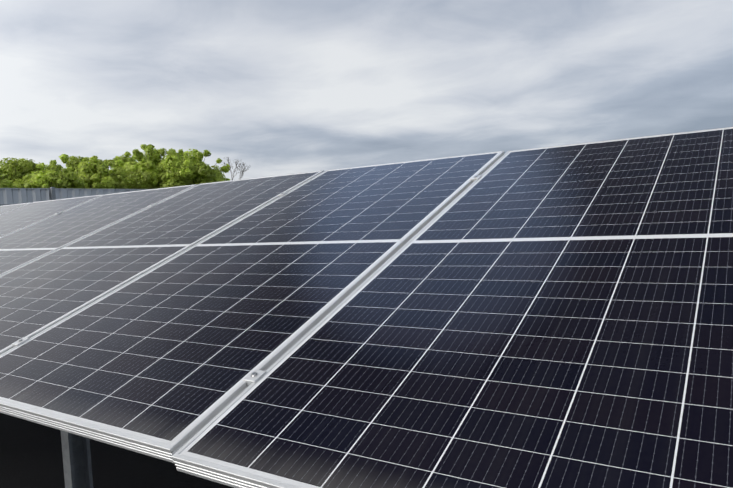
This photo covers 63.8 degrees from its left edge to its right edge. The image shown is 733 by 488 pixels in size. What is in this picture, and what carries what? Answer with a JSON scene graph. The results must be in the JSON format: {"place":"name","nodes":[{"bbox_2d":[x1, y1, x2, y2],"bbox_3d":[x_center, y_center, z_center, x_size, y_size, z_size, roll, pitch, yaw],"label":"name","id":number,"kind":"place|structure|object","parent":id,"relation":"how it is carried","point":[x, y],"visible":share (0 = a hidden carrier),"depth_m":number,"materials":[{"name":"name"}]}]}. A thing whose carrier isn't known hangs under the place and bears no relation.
{"place":"outdoors","nodes":[
{"label":"outdoors","id":0,"kind":"place"},
{"bbox_2d":[0,413,233,487],"bbox_3d":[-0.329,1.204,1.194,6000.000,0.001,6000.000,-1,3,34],"label":"ground","id":1,"kind":"structure","parent":0,"point":[31,455],"depth_m":3.11,"materials":[{"name":"soil"}]},
{"bbox_2d":[0,174,19,187],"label":"tree","id":2,"kind":"object","parent":1,"relation":"on","point":[5,182],"visible":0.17,"depth_m":54.72,"materials":[{"name":"green plant"}]},
{"bbox_2d":[0,158,53,187],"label":"tree","id":3,"kind":"object","parent":1,"relation":"on","point":[16,171],"visible":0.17,"depth_m":62.42,"materials":[{"name":"green plant"}]},
{"bbox_2d":[23,164,85,188],"bbox_3d":[-29.779,-3.647,56.342,5.392,7.921,6.139,-1,3,34],"label":"tree","id":4,"kind":"object","parent":1,"relation":"on","point":[63,178],"visible":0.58,"depth_m":55.25,"materials":[{"name":"green plant"}]},
{"bbox_2d":[0,187,148,205],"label":"fence","id":5,"kind":"object","parent":1,"relation":"on","point":[9,196],"depth_m":10.50,"materials":[{"name":"metal"}]},
{"bbox_2d":[61,430,92,487],"bbox_3d":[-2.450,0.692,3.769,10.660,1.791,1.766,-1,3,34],"label":"support post","id":6,"kind":"object","parent":1,"relation":"on","point":[76,454],"visible":0.06,"depth_m":2.07,"materials":[{"name":"metal"}]},
{"bbox_2d":[0,202,31,214],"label":"solar panel","id":7,"kind":"object","parent":6,"relation":"on","point":[5,208],"visible":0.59,"depth_m":5.09,"materials":[{"name":"black glass"}]},
{"bbox_2d":[0,194,103,236],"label":"solar panel","id":8,"kind":"object","parent":6,"relation":"on","point":[14,220],"visible":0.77,"depth_m":4.47,"materials":[{"name":"black glass"}]},
{"bbox_2d":[0,184,197,275],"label":"solar panel","id":9,"kind":"object","parent":6,"relation":"on","point":[28,244],"visible":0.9,"depth_m":3.67,"materials":[{"name":"black glass"}]},
{"bbox_2d":[0,170,323,354],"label":"solar panel","id":10,"kind":"object","parent":6,"relation":"on","point":[40,294],"visible":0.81,"depth_m":2.75,"materials":[{"name":"black glass"}]},
{"bbox_2d":[12,175,481,385],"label":"panel clamps","id":11,"kind":"object","parent":6,"relation":"on","point":[254,375],"visible":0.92,"depth_m":1.36,"materials":[{"name":"metal"}]},
{"bbox_2d":[0,151,504,462],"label":"solar panel","id":12,"kind":"object","parent":6,"relation":"on","point":[162,361],"visible":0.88,"depth_m":1.81,"materials":[{"name":"black glass"}]},
{"bbox_2d":[171,127,732,487],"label":"solar panel","id":13,"kind":"object","parent":6,"relation":"on","point":[560,316],"visible":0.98,"depth_m":1.21,"materials":[{"name":"black glass"}]},
{"bbox_2d":[47,154,110,177],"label":"tree","id":14,"kind":"object","parent":1,"relation":"on","point":[73,162],"visible":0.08,"depth_m":68.89,"materials":[{"name":"green plant"}]},
{"bbox_2d":[77,156,130,188],"bbox_3d":[-28.563,-4.845,63.447,7.090,9.486,6.376,-1,3,34],"label":"tree","id":15,"kind":"object","parent":1,"relation":"on","point":[94,170],"visible":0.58,"depth_m":61.82,"materials":[{"name":"green plant"}]},
{"bbox_2d":[103,151,138,172],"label":"tree","id":16,"kind":"object","parent":1,"relation":"on","point":[127,158],"visible":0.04,"depth_m":74.67,"materials":[{"name":"green plant"}]},
{"bbox_2d":[115,144,175,188],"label":"tree","id":17,"kind":"object","parent":1,"relation":"on","point":[144,173],"visible":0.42,"depth_m":68.54,"materials":[{"name":"green plant"}]},
{"bbox_2d":[153,149,229,187],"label":"tree","id":18,"kind":"object","parent":1,"relation":"on","point":[182,168],"visible":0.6,"depth_m":67.14,"materials":[{"name":"green plant"}]},
{"bbox_2d":[224,157,250,179],"bbox_3d":[-13.183,-4.918,60.727,2.993,8.234,1.616,-3,3,0],"label":"bare tree","id":19,"kind":"object","parent":1,"relation":"on","point":[243,170],"visible":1,"depth_m":60.41,"materials":[{"name":"grey plant"}]},
{"bbox_2d":[0,0,732,179],"label":"sky","id":20,"kind":"structure","parent":0,"point":[274,87],"materials":[{"name":"grey"}]}
]}

